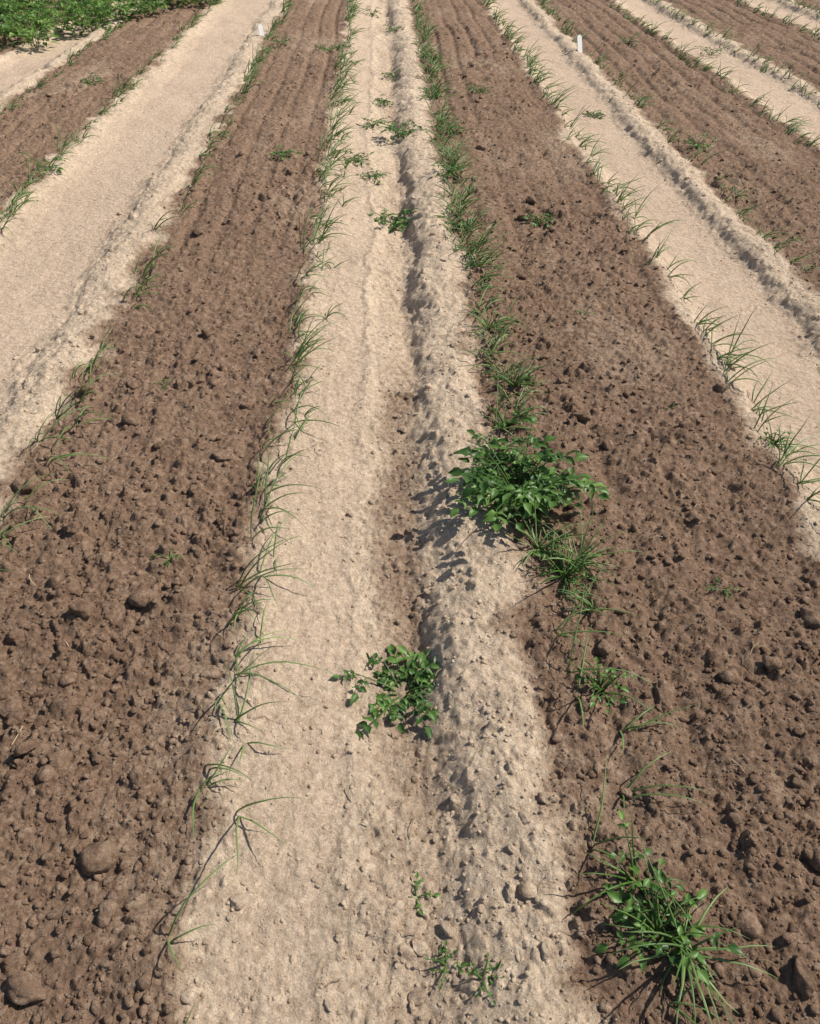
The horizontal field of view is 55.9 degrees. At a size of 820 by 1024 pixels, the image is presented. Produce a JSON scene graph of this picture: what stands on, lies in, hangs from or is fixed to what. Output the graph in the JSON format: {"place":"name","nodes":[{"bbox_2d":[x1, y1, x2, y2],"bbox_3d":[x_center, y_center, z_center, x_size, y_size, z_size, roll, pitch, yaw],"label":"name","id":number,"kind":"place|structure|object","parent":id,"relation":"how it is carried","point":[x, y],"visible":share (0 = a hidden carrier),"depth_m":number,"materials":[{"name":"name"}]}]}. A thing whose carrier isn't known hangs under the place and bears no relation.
{"place":"outdoors","nodes":[
{"label":"outdoors","id":0,"kind":"place"},
{"bbox_2d":[0,122,776,985],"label":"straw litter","id":1,"kind":"object","parent":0,"point":[438,670],"visible":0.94,"depth_m":1.77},
{"bbox_2d":[0,0,819,1023],"bbox_3d":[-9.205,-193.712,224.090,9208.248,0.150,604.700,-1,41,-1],"label":"soil field","id":2,"kind":"structure","parent":0,"point":[112,156],"depth_m":2.31,"materials":[{"name":"brown soil"}]},
{"bbox_2d":[0,1,78,49],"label":"onion row","id":3,"kind":"object","parent":2,"relation":"on","point":[30,29],"visible":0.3,"depth_m":7.63,"materials":[{"name":"green plant"}]},
{"bbox_2d":[0,0,152,122],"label":"onion row","id":4,"kind":"object","parent":2,"relation":"on","point":[87,45],"visible":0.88,"depth_m":6.70,"materials":[{"name":"green plant"}]},
{"bbox_2d":[0,0,221,48],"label":"potato patch","id":5,"kind":"object","parent":2,"relation":"on","point":[12,8],"visible":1,"depth_m":7.83,"materials":[{"name":"green plant"}]},
{"bbox_2d":[0,0,226,235],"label":"onion row","id":6,"kind":"object","parent":2,"relation":"on","point":[20,194],"visible":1,"depth_m":4.92,"materials":[{"name":"green plant"}]},
{"bbox_2d":[0,0,297,570],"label":"onion row","id":7,"kind":"object","parent":2,"relation":"on","point":[258,62],"visible":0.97,"depth_m":3.33,"materials":[{"name":"green plant"}]},
{"bbox_2d":[258,24,263,35],"bbox_3d":[-1.460,-4.709,7.594,0.055,0.140,0.004,-30,33,-35],"label":"plant label","id":8,"kind":"object","parent":2,"relation":"on","point":[260,29],"visible":0.85,"depth_m":7.58,"materials":[{"name":"white plastic"}]},
{"bbox_2d":[167,0,366,1023],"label":"onion row","id":9,"kind":"object","parent":2,"relation":"on","point":[303,348],"visible":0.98,"depth_m":2.44,"materials":[{"name":"green plant"}]},
{"bbox_2d":[284,31,364,415],"bbox_3d":[-0.440,-2.612,5.173,0.272,0.114,6.878,-1,41,-2],"label":"onion row","id":10,"kind":"object","parent":2,"relation":"on","point":[328,313],"visible":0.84,"depth_m":3.96,"materials":[{"name":"green plant"}]},
{"bbox_2d":[18,6,739,1005],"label":"seedlings","id":11,"kind":"object","parent":2,"relation":"on","point":[448,222],"visible":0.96,"depth_m":4.45,"materials":[{"name":"green plant"}]},
{"bbox_2d":[330,643,439,739],"bbox_3d":[-0.040,0.414,1.840,0.296,0.079,0.317,-1,41,-1],"label":"potato plant","id":12,"kind":"object","parent":2,"relation":"on","point":[419,676],"visible":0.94,"depth_m":1.82,"materials":[{"name":"green plant"}]},
{"bbox_2d":[367,206,417,231],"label":"potato plant","id":13,"kind":"object","parent":2,"relation":"on","point":[397,223],"visible":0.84,"depth_m":4.07,"materials":[{"name":"green plant"}]},
{"bbox_2d":[379,118,432,143],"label":"potato plant","id":14,"kind":"object","parent":2,"relation":"on","point":[391,127],"visible":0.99,"depth_m":5.04,"materials":[{"name":"green plant"}]},
{"bbox_2d":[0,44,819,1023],"bbox_3d":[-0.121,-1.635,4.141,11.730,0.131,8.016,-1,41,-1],"label":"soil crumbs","id":15,"kind":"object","parent":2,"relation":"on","point":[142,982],"visible":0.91,"depth_m":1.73,"materials":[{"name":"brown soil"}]},
{"bbox_2d":[0,29,819,1023],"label":"soil clods","id":16,"kind":"object","parent":2,"relation":"on","point":[24,987],"visible":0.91,"depth_m":1.74,"materials":[{"name":"brown soil"}]},
{"bbox_2d":[410,26,515,402],"bbox_3d":[0.191,-2.608,5.140,0.298,0.180,6.812,-1,41,-1],"label":"onion row","id":17,"kind":"object","parent":2,"relation":"on","point":[446,151],"visible":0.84,"depth_m":4.14,"materials":[{"name":"green plant"}]},
{"bbox_2d":[411,9,553,461],"bbox_3d":[0.251,-2.850,5.416,0.382,0.171,8.187,-1,41,-1],"label":"onion row","id":18,"kind":"object","parent":2,"relation":"on","point":[484,261],"visible":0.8,"depth_m":3.72,"materials":[{"name":"green plant"}]},
{"bbox_2d":[458,304,510,336],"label":"weed clump","id":19,"kind":"object","parent":2,"relation":"on","point":[481,321],"visible":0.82,"depth_m":3.07,"materials":[{"name":"green plant"}]},
{"bbox_2d":[468,437,523,464],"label":"weed clump","id":20,"kind":"object","parent":2,"relation":"on","point":[482,443],"visible":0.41,"depth_m":2.42,"materials":[{"name":"green plant"}]},
{"bbox_2d":[482,403,540,433],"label":"weed clump","id":21,"kind":"object","parent":2,"relation":"on","point":[508,422],"visible":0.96,"depth_m":2.54,"materials":[{"name":"green plant"}]},
{"bbox_2d":[481,358,544,390],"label":"weed clump","id":22,"kind":"object","parent":2,"relation":"on","point":[513,383],"visible":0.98,"depth_m":2.73,"materials":[{"name":"green plant"}]},
{"bbox_2d":[445,416,610,532],"bbox_3d":[0.301,-0.074,2.223,0.458,0.179,0.506,-27,48,-28],"label":"potato plant","id":23,"kind":"object","parent":2,"relation":"on","point":[546,484],"visible":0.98,"depth_m":2.20,"materials":[{"name":"green plant"}]},
{"bbox_2d":[488,486,590,569],"bbox_3d":[0.359,0.055,2.070,0.310,0.154,0.218,25,47,26],"label":"weed clump","id":24,"kind":"object","parent":2,"relation":"on","point":[531,538],"visible":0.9,"depth_m":2.11,"materials":[{"name":"green plant"}]},
{"bbox_2d":[412,0,719,1023],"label":"onion row","id":25,"kind":"object","parent":2,"relation":"on","point":[482,244],"visible":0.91,"depth_m":2.63,"materials":[{"name":"green plant"}]},
{"bbox_2d":[521,524,613,609],"bbox_3d":[0.421,0.127,2.026,0.271,0.123,0.224,-22,46,-23],"label":"weed clump","id":26,"kind":"object","parent":2,"relation":"on","point":[562,570],"visible":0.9,"depth_m":2.04,"materials":[{"name":"green plant"}]},
{"bbox_2d":[577,35,581,52],"bbox_3d":[1.550,-4.254,7.060,0.070,0.180,0.004,-30,33,-35],"label":"plant label","id":27,"kind":"object","parent":2,"relation":"on","point":[579,43],"visible":0.85,"depth_m":7.05,"materials":[{"name":"white plastic"}]},
{"bbox_2d":[529,503,643,591],"bbox_3d":[0.446,0.090,2.062,0.309,0.131,0.254,26,47,27],"label":"weed clump","id":28,"kind":"object","parent":2,"relation":"on","point":[590,558],"visible":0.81,"depth_m":2.07,"materials":[{"name":"green plant"}]},
{"bbox_2d":[555,581,634,615],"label":"weed clump","id":29,"kind":"object","parent":2,"relation":"on","point":[587,603],"visible":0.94,"depth_m":1.94,"materials":[{"name":"green plant"}]},
{"bbox_2d":[568,657,653,713],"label":"weed clump","id":30,"kind":"object","parent":2,"relation":"on","point":[600,688],"visible":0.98,"depth_m":1.76,"materials":[{"name":"green plant"}]},
{"bbox_2d":[572,808,693,928],"bbox_3d":[0.408,0.658,1.431,0.213,0.081,0.215,9,42,11],"label":"weed clump","id":31,"kind":"object","parent":2,"relation":"on","point":[609,886],"visible":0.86,"depth_m":1.42,"materials":[{"name":"green plant"}]},
{"bbox_2d":[483,0,819,502],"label":"onion row","id":32,"kind":"object","parent":2,"relation":"on","point":[530,62],"visible":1,"depth_m":3.52,"materials":[{"name":"green plant"}]},
{"bbox_2d":[619,704,694,752],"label":"weed clump","id":33,"kind":"object","parent":2,"relation":"on","point":[637,726],"visible":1,"depth_m":1.69,"materials":[{"name":"green plant"}]},
{"bbox_2d":[622,752,707,809],"bbox_3d":[0.510,0.558,1.580,0.180,0.067,0.123,-1,41,-1],"label":"weed clump","id":34,"kind":"object","parent":2,"relation":"on","point":[637,776],"visible":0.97,"depth_m":1.56,"materials":[{"name":"green plant"}]},
{"bbox_2d":[595,847,750,986],"bbox_3d":[0.456,0.720,1.345,0.249,0.119,0.200,21,45,22],"label":"weed clump","id":35,"kind":"object","parent":2,"relation":"on","point":[640,924],"visible":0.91,"depth_m":1.35,"materials":[{"name":"green plant"}]},
{"bbox_2d":[538,0,819,270],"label":"onion row","id":36,"kind":"object","parent":2,"relation":"on","point":[644,104],"visible":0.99,"depth_m":4.89,"materials":[{"name":"green plant"}]},
{"bbox_2d":[607,835,778,1023],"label":"weed clump","id":37,"kind":"object","parent":2,"relation":"on","point":[689,969],"visible":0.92,"depth_m":1.30,"materials":[{"name":"green plant"}]},
{"bbox_2d":[606,0,819,146],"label":"onion row","id":38,"kind":"object","parent":2,"relation":"on","point":[792,130],"visible":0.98,"depth_m":6.18,"materials":[{"name":"green plant"}]},
{"bbox_2d":[649,0,819,105],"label":"onion row","id":39,"kind":"object","parent":2,"relation":"on","point":[724,35],"visible":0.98,"depth_m":7.04,"materials":[{"name":"green plant"}]},
{"bbox_2d":[756,429,794,452],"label":"weed clump","id":40,"kind":"object","parent":2,"relation":"on","point":[771,444],"visible":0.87,"depth_m":2.48,"materials":[{"name":"green plant"}]},
{"bbox_2d":[737,0,819,39],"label":"onion row","id":41,"kind":"object","parent":2,"relation":"on","point":[785,20],"visible":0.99,"depth_m":8.02,"materials":[{"name":"green plant"}]},
{"bbox_2d":[779,0,819,17],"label":"onion row","id":42,"kind":"object","parent":2,"relation":"on","point":[803,6],"visible":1,"depth_m":8.77,"materials":[{"name":"green plant"}]}
]}

